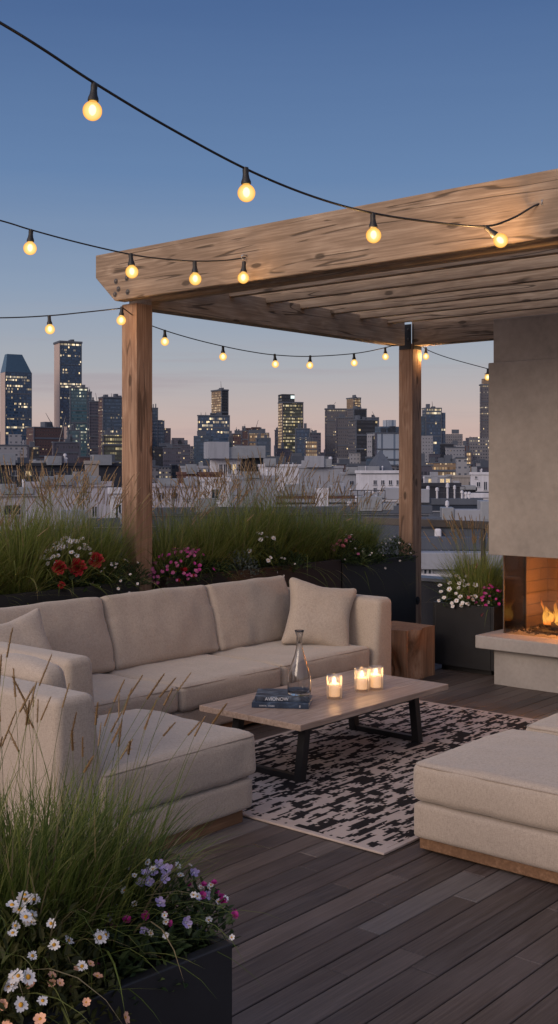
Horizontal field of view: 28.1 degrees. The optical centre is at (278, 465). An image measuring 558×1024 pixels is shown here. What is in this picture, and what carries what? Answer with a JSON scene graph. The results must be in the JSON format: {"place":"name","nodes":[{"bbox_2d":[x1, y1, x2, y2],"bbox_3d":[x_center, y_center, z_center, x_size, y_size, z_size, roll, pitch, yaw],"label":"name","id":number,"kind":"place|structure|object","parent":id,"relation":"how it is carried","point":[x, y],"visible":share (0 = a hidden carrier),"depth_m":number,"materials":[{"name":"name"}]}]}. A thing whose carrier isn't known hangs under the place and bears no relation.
{"place":"outdoors","nodes":[
{"label":"outdoors","id":0,"kind":"place"},
{"bbox_2d":[0,354,31,444],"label":"office tower","id":1,"kind":"structure","parent":0,"point":[15,391],"depth_m":1006.33,"materials":[{"name":"blue glass"}]},
{"bbox_2d":[0,476,47,528],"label":"rooftop building","id":2,"kind":"structure","parent":0,"point":[3,489],"depth_m":71.00,"materials":[{"name":"grey"}]},
{"bbox_2d":[26,414,63,458],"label":"city block","id":3,"kind":"structure","parent":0,"point":[44,435],"depth_m":705.46,"materials":[{"name":"brick"}]},
{"bbox_2d":[0,454,121,486],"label":"rooftop building","id":4,"kind":"structure","parent":0,"point":[105,461],"depth_m":154.16,"materials":[{"name":"concrete"}]},
{"bbox_2d":[51,416,79,462],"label":"apartment block","id":5,"kind":"structure","parent":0,"point":[70,448],"depth_m":452.64,"materials":[{"name":"concrete"}]},
{"bbox_2d":[53,339,82,428],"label":"office tower","id":6,"kind":"structure","parent":0,"point":[67,364],"depth_m":1054.14,"materials":[{"name":"glass"}]},
{"bbox_2d":[25,471,113,527],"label":"rooftop building","id":7,"kind":"structure","parent":0,"point":[94,491],"depth_m":96.48,"materials":[{"name":"grey"}]},
{"bbox_2d":[89,393,97,455],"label":"office tower","id":8,"kind":"structure","parent":0,"point":[93,426],"depth_m":900.98,"materials":[{"name":"metal"}]},
{"bbox_2d":[98,393,121,454],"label":"office tower","id":9,"kind":"structure","parent":0,"point":[110,412],"depth_m":863.91,"materials":[{"name":"glass"}]},
{"bbox_2d":[101,428,121,462],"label":"office block","id":10,"kind":"structure","parent":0,"point":[111,443],"depth_m":622.10,"materials":[{"name":"metal"}]},
{"bbox_2d":[108,487,121,517],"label":"rooftop building","id":11,"kind":"structure","parent":0,"point":[114,495],"depth_m":82.05,"materials":[{"name":"grey"}]},
{"bbox_2d":[87,513,158,576],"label":"rooftop building","id":12,"kind":"structure","parent":0,"point":[109,519],"depth_m":60.27,"materials":[{"name":"concrete"}]},
{"bbox_2d":[162,444,180,465],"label":"city block","id":13,"kind":"structure","parent":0,"point":[171,454],"depth_m":652.05,"materials":[{"name":"concrete"}]},
{"bbox_2d":[152,477,199,506],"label":"rooftop building","id":14,"kind":"structure","parent":0,"point":[167,481],"depth_m":125.57,"materials":[{"name":"grey"}]},
{"bbox_2d":[171,438,189,463],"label":"city block","id":15,"kind":"structure","parent":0,"point":[185,450],"depth_m":762.44,"materials":[{"name":"concrete"}]},
{"bbox_2d":[176,464,222,482],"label":"rooftop building","id":16,"kind":"structure","parent":0,"point":[188,468],"depth_m":180.24,"materials":[{"name":"red brick"}]},
{"bbox_2d":[197,406,229,441],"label":"office tower","id":17,"kind":"structure","parent":0,"point":[216,425],"depth_m":883.58,"materials":[{"name":"glass"}]},
{"bbox_2d":[199,477,230,506],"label":"rooftop building","id":18,"kind":"structure","parent":0,"point":[202,480],"depth_m":120.28,"materials":[{"name":"grey"}]},
{"bbox_2d":[211,388,228,414],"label":"office tower","id":19,"kind":"structure","parent":0,"point":[219,399],"depth_m":1053.53,"materials":[{"name":"black glass"}]},
{"bbox_2d":[204,442,247,476],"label":"rooftop building","id":20,"kind":"structure","parent":0,"point":[217,453],"depth_m":209.57,"materials":[{"name":"grey"}]},
{"bbox_2d":[152,487,341,540],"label":"rooftop building","id":21,"kind":"structure","parent":0,"point":[203,508],"depth_m":70.64,"materials":[{"name":"concrete"}]},
{"bbox_2d":[233,446,265,471],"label":"rooftop building","id":22,"kind":"structure","parent":0,"point":[254,450],"depth_m":224.38,"materials":[{"name":"grey concrete"}]},
{"bbox_2d":[227,469,277,506],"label":"rooftop building","id":23,"kind":"structure","parent":0,"point":[258,478],"depth_m":128.52,"materials":[{"name":"concrete"}]},
{"bbox_2d":[247,422,268,445],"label":"office block","id":24,"kind":"structure","parent":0,"point":[253,433],"depth_m":760.98,"materials":[{"name":"concrete"}]},
{"bbox_2d":[0,0,557,455],"label":"sky","id":25,"kind":"structure","parent":0,"point":[352,103],"materials":[{"name":"blue"}]},
{"bbox_2d":[258,458,300,489],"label":"rooftop building","id":26,"kind":"structure","parent":0,"point":[266,461],"depth_m":200.56,"materials":[{"name":"concrete"}]},
{"bbox_2d":[278,394,303,452],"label":"office tower","id":27,"kind":"structure","parent":0,"point":[290,411],"depth_m":902.26,"materials":[{"name":"metal"}]},
{"bbox_2d":[294,416,309,455],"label":"office block","id":28,"kind":"structure","parent":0,"point":[302,435],"depth_m":760.64,"materials":[{"name":"glass"}]},
{"bbox_2d":[304,430,317,455],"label":"apartment block","id":29,"kind":"structure","parent":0,"point":[310,447],"depth_m":600.38,"materials":[{"name":"concrete"}]},
{"bbox_2d":[274,483,363,505],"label":"rooftop building","id":30,"kind":"structure","parent":0,"point":[337,497],"depth_m":100.30,"materials":[{"name":"concrete"}]},
{"bbox_2d":[297,456,343,486],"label":"rooftop building","id":31,"kind":"structure","parent":0,"point":[324,468],"depth_m":190.27,"materials":[{"name":"concrete"}]},
{"bbox_2d":[326,673,341,699],"bbox_3d":[0.351,1.402,7.066,0.099,0.148,0.099,0,0,41],"label":"candle","id":32,"kind":"object","parent":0,"point":[334,689],"depth_m":7.04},
{"bbox_2d":[324,402,346,463],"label":"office tower","id":33,"kind":"structure","parent":0,"point":[332,412],"depth_m":900.48,"materials":[{"name":"metal"}]},
{"bbox_2d":[335,414,353,462],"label":"office tower","id":34,"kind":"structure","parent":0,"point":[341,435],"depth_m":820.55,"materials":[{"name":"concrete"}]},
{"bbox_2d":[340,467,357,489],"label":"rooftop building","id":35,"kind":"structure","parent":0,"point":[350,475],"depth_m":185.06,"materials":[{"name":"grey"}]},
{"bbox_2d":[354,667,368,691],"bbox_3d":[0.543,1.402,7.294,0.099,0.148,0.099,0,0,41],"label":"candle","id":36,"kind":"object","parent":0,"point":[361,682],"depth_m":7.27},
{"bbox_2d":[348,415,378,458],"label":"office tower","id":37,"kind":"structure","parent":0,"point":[359,427],"depth_m":742.24,"materials":[{"name":"black glass"}]},
{"bbox_2d":[355,450,398,495],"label":"rooftop building","id":38,"kind":"structure","parent":0,"point":[378,472],"depth_m":170.56,"materials":[{"name":"grey"}]},
{"bbox_2d":[355,488,398,504],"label":"rooftop building","id":39,"kind":"structure","parent":0,"point":[390,494],"depth_m":89.84,"materials":[{"name":"concrete"}]},
{"bbox_2d":[338,490,431,553],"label":"rooftop building","id":40,"kind":"structure","parent":0,"point":[426,510],"depth_m":61.96,"materials":[{"name":"concrete"}]},
{"bbox_2d":[421,436,432,461],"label":"city block","id":41,"kind":"structure","parent":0,"point":[427,445],"depth_m":765.60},
{"bbox_2d":[423,471,451,482],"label":"rooftop building","id":42,"kind":"structure","parent":0,"point":[445,478],"depth_m":229.98,"materials":[{"name":"grey"}]},
{"bbox_2d":[425,455,455,474],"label":"city block","id":43,"kind":"structure","parent":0,"point":[446,463],"depth_m":480.08,"materials":[{"name":"concrete"}]},
{"bbox_2d":[421,476,460,497],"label":"rooftop building","id":44,"kind":"structure","parent":0,"point":[433,484],"depth_m":129.93,"materials":[{"name":"concrete"}]},
{"bbox_2d":[421,483,482,516],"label":"rooftop building","id":45,"kind":"structure","parent":0,"point":[462,502],"depth_m":79.75,"materials":[{"name":"concrete"}]},
{"bbox_2d":[421,500,488,535],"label":"rooftop building","id":46,"kind":"structure","parent":0,"point":[482,509],"depth_m":51.60,"materials":[{"name":"concrete"}]},
{"bbox_2d":[421,536,488,550],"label":"rooftop building","id":47,"kind":"structure","parent":0,"point":[426,545],"depth_m":39.77,"materials":[{"name":"concrete"}]},
{"bbox_2d":[421,551,502,575],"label":"rooftop building","id":48,"kind":"structure","parent":0,"point":[427,557],"depth_m":29.78,"materials":[{"name":"grey"}]},
{"bbox_2d":[469,437,488,460],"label":"city block","id":49,"kind":"structure","parent":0,"point":[479,447],"depth_m":707.29,"materials":[{"name":"concrete"}]},
{"bbox_2d":[469,467,488,492],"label":"rooftop building","id":50,"kind":"structure","parent":0,"point":[480,480],"depth_m":189.94,"materials":[{"name":"grey"}]},
{"bbox_2d":[479,364,488,436],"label":"office tower","id":51,"kind":"structure","parent":0,"point":[484,408],"depth_m":899.98,"materials":[{"name":"metal"}]},
{"bbox_3d":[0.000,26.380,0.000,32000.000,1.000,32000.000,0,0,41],"label":"ground","id":52,"kind":"structure","parent":0,"visible":0},
{"bbox_2d":[0,418,28,461],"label":"apartment block","id":53,"kind":"structure","parent":52,"relation":"on","point":[15,446],"depth_m":424.79,"materials":[{"name":"concrete"}]},
{"bbox_2d":[69,385,87,455],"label":"office tower","id":54,"kind":"structure","parent":52,"relation":"on","point":[79,407],"depth_m":933.30,"materials":[{"name":"glass"}]},
{"bbox_2d":[152,404,170,459],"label":"office tower","id":55,"kind":"structure","parent":52,"relation":"on","point":[161,433],"depth_m":901.11,"materials":[{"name":"glass"}]},
{"bbox_2d":[194,431,212,463],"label":"city block","id":56,"kind":"structure","parent":52,"relation":"on","point":[200,438],"depth_m":805.41,"materials":[{"name":"glass"}]},
{"bbox_2d":[366,420,398,464],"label":"ribbed building","id":57,"kind":"structure","parent":52,"relation":"on","point":[384,438],"depth_m":523.13,"materials":[{"name":"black glass"}]},
{"bbox_2d":[421,404,444,453],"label":"office tower","id":58,"kind":"structure","parent":52,"relation":"on","point":[433,421],"depth_m":901.47,"materials":[{"name":"glass"}]},
{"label":"terrace floor slab","id":59,"kind":"structure","parent":0,"visible":0},
{"bbox_2d":[129,663,557,1023],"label":"deck","id":60,"kind":"structure","parent":59,"relation":"on","point":[413,933],"depth_m":4.54,"materials":[{"name":"wood"}]},
{"bbox_2d":[0,580,138,607],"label":"planter","id":61,"kind":"object","parent":60,"relation":"on","point":[56,595],"visible":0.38,"depth_m":8.20,"materials":[{"name":"metal"}]},
{"bbox_2d":[0,485,48,604],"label":"ornamental grass","id":62,"kind":"object","parent":61,"relation":"in","point":[2,572],"depth_m":7.99,"materials":[{"name":"plant"}]},
{"bbox_2d":[37,536,104,587],"bbox_3d":[-1.565,0.746,8.392,0.277,0.430,0.645,0,0,41],"label":"flowering plant","id":63,"kind":"object","parent":61,"relation":"on","point":[70,552],"visible":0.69,"depth_m":8.34,"materials":[{"name":"white plant"}]},
{"bbox_2d":[43,552,104,591],"bbox_3d":[-1.573,0.817,8.355,0.291,0.328,0.564,0,0,41],"label":"flowering plant","id":64,"kind":"object","parent":61,"relation":"in","point":[78,573],"visible":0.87,"depth_m":8.30,"materials":[{"name":"red plant"}]},
{"bbox_2d":[0,445,155,604],"bbox_3d":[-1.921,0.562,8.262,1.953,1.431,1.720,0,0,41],"label":"ornamental grass","id":65,"kind":"object","parent":61,"relation":"in","point":[34,581],"depth_m":8.11,"materials":[{"name":"plant"}]},
{"bbox_2d":[35,469,172,593],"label":"ornamental grass","id":66,"kind":"object","parent":61,"relation":"in","point":[115,550],"depth_m":8.70,"materials":[{"name":"plant"}]},
{"bbox_2d":[90,556,153,591],"bbox_3d":[-1.228,0.851,8.690,0.381,0.304,0.592,0,0,41],"label":"flowering plant","id":67,"kind":"object","parent":61,"relation":"in","point":[130,577],"visible":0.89,"depth_m":8.65,"materials":[{"name":"green plant"}]},
{"bbox_2d":[4,927,231,1023],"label":"planter","id":68,"kind":"object","parent":60,"relation":"on","point":[195,1001],"visible":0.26,"depth_m":2.98,"materials":[{"name":"metal"}]},
{"bbox_2d":[0,889,115,1023],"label":"flowering plant","id":69,"kind":"object","parent":68,"relation":"in","point":[26,917],"visible":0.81,"depth_m":2.74,"materials":[{"name":"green plant"}]},
{"bbox_2d":[0,957,135,1023],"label":"flowering plant","id":70,"kind":"object","parent":68,"relation":"in","point":[41,1016],"visible":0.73,"depth_m":2.74,"materials":[{"name":"green plant"}]},
{"bbox_2d":[66,896,209,1004],"bbox_3d":[-0.384,1.321,3.052,0.365,0.241,0.518,0,0,41],"label":"flowering plant","id":71,"kind":"object","parent":68,"relation":"in","point":[181,945],"visible":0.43,"depth_m":3.01,"materials":[{"name":"green plant"}]},
{"bbox_2d":[0,628,286,1023],"bbox_3d":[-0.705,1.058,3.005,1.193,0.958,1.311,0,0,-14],"label":"foxtail grass","id":72,"kind":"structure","parent":68,"relation":"in","point":[76,867],"depth_m":3.00,"materials":[{"name":"plant"}]},
{"bbox_2d":[101,853,215,973],"bbox_3d":[-0.346,1.264,3.166,0.346,0.314,0.428,0,0,41],"label":"flowering plant","id":73,"kind":"object","parent":68,"relation":"in","point":[166,868],"visible":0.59,"depth_m":3.12,"materials":[{"name":"purple plant"}]},
{"bbox_2d":[153,879,241,954],"bbox_3d":[-0.232,1.296,3.195,0.293,0.210,0.279,0,0,41],"label":"flowering plant","id":74,"kind":"object","parent":68,"relation":"in","point":[223,898],"visible":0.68,"depth_m":3.17,"materials":[{"name":"green plant"}]},
{"bbox_2d":[0,653,255,857],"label":"lounge chair","id":75,"kind":"object","parent":60,"relation":"on","point":[224,762],"visible":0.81,"depth_m":5.40,"materials":[{"name":"fabric"}]},
{"bbox_2d":[0,575,390,727],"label":"sectional sofa","id":76,"kind":"object","parent":60,"relation":"on","point":[219,641],"visible":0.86,"depth_m":8.15,"materials":[{"name":"fabric"}]},
{"bbox_2d":[0,608,51,649],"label":"throw pillow","id":77,"kind":"object","parent":76,"relation":"on","point":[28,629],"visible":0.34,"depth_m":7.08,"materials":[{"name":"fabric"}]},
{"bbox_2d":[281,577,356,645],"bbox_3d":[0.331,1.231,9.104,0.570,0.571,0.209,11,-26,-6],"label":"throw pillow","id":78,"kind":"object","parent":76,"relation":"on","point":[319,615],"visible":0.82,"depth_m":9.02,"materials":[{"name":"fabric"}]},
{"bbox_2d":[152,558,340,589],"bbox_3d":[-0.349,1.395,10.091,0.520,0.970,2.315,0,0,41],"label":"planter","id":79,"kind":"object","parent":60,"relation":"on","point":[331,565],"visible":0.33,"depth_m":10.16,"materials":[{"name":"metal"}]},
{"bbox_2d":[112,477,240,589],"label":"ornamental grass","id":80,"kind":"object","parent":79,"relation":"in","point":[161,545],"depth_m":9.25,"materials":[{"name":"plant"}]},
{"bbox_2d":[148,547,216,584],"bbox_3d":[-0.779,0.838,9.298,0.396,0.326,0.764,0,0,41],"label":"flowering plant","id":81,"kind":"object","parent":79,"relation":"in","point":[196,570],"visible":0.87,"depth_m":9.18,"materials":[{"name":"pink plant"}]},
{"bbox_2d":[198,555,235,578],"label":"trailing plant","id":82,"kind":"object","parent":79,"relation":"in","point":[227,568],"visible":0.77,"depth_m":9.50,"materials":[{"name":"green plant"}]},
{"bbox_2d":[152,464,284,580],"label":"ornamental grass","id":83,"kind":"object","parent":79,"relation":"in","point":[218,548],"depth_m":9.57,"materials":[{"name":"plant"}]},
{"bbox_2d":[164,453,313,574],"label":"ornamental grass","id":84,"kind":"object","parent":79,"relation":"in","point":[244,533],"depth_m":9.90,"materials":[{"name":"plant"}]},
{"bbox_2d":[222,549,258,577],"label":"silver plant","id":85,"kind":"object","parent":79,"relation":"in","point":[245,566],"visible":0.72,"depth_m":9.75,"materials":[{"name":"green plant"}]},
{"bbox_2d":[242,532,284,572],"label":"flowering plant","id":86,"kind":"object","parent":79,"relation":"in","point":[264,555],"visible":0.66,"depth_m":10.00,"materials":[{"name":"green plant"}]},
{"bbox_2d":[194,447,347,587],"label":"ornamental grass","id":87,"kind":"object","parent":79,"relation":"in","point":[280,537],"depth_m":10.25,"materials":[{"name":"plant"}]},
{"bbox_2d":[277,550,314,576],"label":"trailing plant","id":88,"kind":"object","parent":79,"relation":"in","point":[299,562],"visible":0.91,"depth_m":10.23,"materials":[{"name":"green plant"}]},
{"bbox_2d":[241,472,360,586],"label":"ornamental grass","id":89,"kind":"object","parent":79,"relation":"in","point":[314,549],"depth_m":10.57,"materials":[{"name":"plant"}]},
{"bbox_2d":[96,169,557,623],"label":"pergola","id":90,"kind":"object","parent":60,"relation":"on","point":[335,274],"visible":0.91,"depth_m":8.97,"materials":[{"name":"brown wood"}]},
{"bbox_2d":[0,306,125,333],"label":"string light","id":91,"kind":"object","parent":90,"relation":"hanging from","point":[50,328],"visible":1,"depth_m":8.68,"materials":[{"name":"black rubber"}]},
{"bbox_2d":[0,220,248,284],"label":"string light","id":92,"kind":"object","parent":90,"relation":"hanging from","point":[29,247],"visible":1,"depth_m":7.39,"materials":[{"name":"black rubber"}]},
{"bbox_2d":[124,308,393,368],"bbox_3d":[-0.152,-1.138,10.495,0.552,0.347,3.953,0,0,41],"label":"string light","id":93,"kind":"object","parent":90,"relation":"hanging from","point":[223,355],"visible":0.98,"depth_m":10.98,"materials":[{"name":"black rubber"}]},
{"bbox_2d":[0,21,542,247],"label":"string light","id":94,"kind":"object","parent":90,"relation":"hanging from","point":[92,109],"visible":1,"depth_m":5.38,"materials":[{"name":"black rubber"}]},
{"bbox_2d":[341,553,415,622],"bbox_3d":[0.833,1.415,11.459,0.530,0.930,1.270,0,0,41],"label":"planter","id":95,"kind":"object","parent":60,"relation":"on","point":[389,581],"visible":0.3,"depth_m":11.44,"materials":[{"name":"metal"}]},
{"bbox_2d":[274,470,397,594],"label":"ornamental grass","id":96,"kind":"object","parent":95,"relation":"in","point":[345,530],"depth_m":10.94,"materials":[{"name":"plant"}]},
{"bbox_2d":[324,534,369,565],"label":"flowering plant","id":97,"kind":"object","parent":95,"relation":"in","point":[351,544],"visible":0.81,"depth_m":10.90,"materials":[{"name":"green plant"}]},
{"bbox_2d":[311,481,412,592],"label":"ornamental grass","id":98,"kind":"object","parent":95,"relation":"in","point":[370,537],"depth_m":11.38,"materials":[{"name":"plant"}]},
{"bbox_2d":[341,544,390,568],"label":"trailing plant","id":99,"kind":"object","parent":95,"relation":"in","point":[369,554],"visible":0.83,"depth_m":11.02,"materials":[{"name":"green plant"}]},
{"bbox_2d":[376,536,416,561],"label":"flowering plant","id":100,"kind":"object","parent":95,"relation":"in","point":[402,547],"visible":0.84,"depth_m":11.61,"materials":[{"name":"green plant"}]},
{"bbox_2d":[243,700,537,854],"bbox_3d":[0.763,1.871,7.149,1.940,0.012,3.050,0,0,41],"label":"rug","id":101,"kind":"object","parent":60,"relation":"on","point":[355,789],"visible":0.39,"depth_m":6.75,"materials":[{"name":"fabric"}]},
{"bbox_2d":[199,670,447,782],"bbox_3d":[0.327,1.671,7.194,0.809,0.388,1.570,0,0,41],"label":"coffee table","id":102,"kind":"object","parent":101,"relation":"on","point":[351,705],"visible":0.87,"depth_m":6.94,"materials":[{"name":"brown wood"}]},
{"bbox_2d":[252,695,312,708],"bbox_3d":[0.022,1.459,6.893,0.350,0.034,0.253,0,0,7],"label":"book","id":103,"kind":"object","parent":102,"relation":"on","point":[286,705],"visible":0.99,"depth_m":6.77,"materials":[{"name":"paper"}]},
{"bbox_2d":[255,688,309,701],"bbox_3d":[0.025,1.425,6.917,0.330,0.032,0.238,0,0,3],"label":"book","id":104,"kind":"object","parent":103,"relation":"on","point":[274,695],"visible":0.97,"depth_m":6.81,"materials":[{"name":"paper"}]},
{"bbox_2d":[287,630,310,696],"bbox_3d":[0.125,1.212,6.853,0.148,0.395,0.148,0,0,41],"label":"carafe","id":105,"kind":"object","parent":104,"relation":"on","point":[299,681],"visible":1,"depth_m":6.81,"materials":[{"name":"clear glass"}]},
{"bbox_2d":[391,621,434,678],"bbox_3d":[1.083,1.656,9.944,0.524,0.448,0.522,0,0,41],"label":"stump table","id":106,"kind":"object","parent":60,"relation":"on","point":[412,650],"visible":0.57,"depth_m":9.81,"materials":[{"name":"brown wood"}]},
{"bbox_2d":[363,517,488,566],"bbox_3d":[5.024,1.258,9.685,10.600,1.305,0.060,0,0,41],"label":"railing","id":107,"kind":"object","parent":60,"relation":"on","point":[426,523],"visible":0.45,"depth_m":12.39,"materials":[{"name":"grey metal"}]},
{"bbox_2d":[421,575,502,624],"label":"parapet wall","id":108,"kind":"structure","parent":60,"relation":"on","point":[427,595],"depth_m":12.70,"materials":[{"name":"metal"}]},
{"bbox_2d":[433,599,502,674],"bbox_3d":[1.865,1.570,10.335,0.640,0.620,0.610,0,0,41],"label":"planter","id":109,"kind":"object","parent":60,"relation":"on","point":[458,629],"visible":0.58,"depth_m":10.10,"materials":[{"name":"metal"}]},
{"bbox_2d":[435,574,489,607],"bbox_3d":[1.717,1.172,10.282,0.545,0.338,0.491,0,0,41],"label":"flowering plant","id":110,"kind":"object","parent":109,"relation":"in","point":[451,600],"visible":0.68,"depth_m":10.17,"materials":[{"name":"white plant"}]},
{"bbox_2d":[417,511,534,619],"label":"ornamental grass","id":111,"kind":"object","parent":109,"relation":"in","point":[483,576],"depth_m":10.24,"materials":[{"name":"plant"}]},
{"bbox_2d":[474,584,502,606],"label":"flowering plant","id":112,"kind":"object","parent":109,"relation":"in","point":[481,598],"visible":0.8,"depth_m":10.06,"materials":[{"name":"pink plant"}]},
{"bbox_2d":[413,729,557,883],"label":"ottoman","id":113,"kind":"object","parent":60,"relation":"on","point":[490,800],"visible":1,"depth_m":5.23,"materials":[{"name":"fabric"}]},
{"bbox_2d":[475,313,557,692],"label":"fireplace","id":114,"kind":"object","parent":60,"relation":"on","point":[523,460],"visible":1,"depth_m":9.40,"materials":[{"name":"concrete"}]},
{"bbox_2d":[526,713,557,735],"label":"ottoman","id":115,"kind":"object","parent":60,"relation":"on","point":[548,725],"visible":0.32,"depth_m":6.11,"materials":[{"name":"fabric"}]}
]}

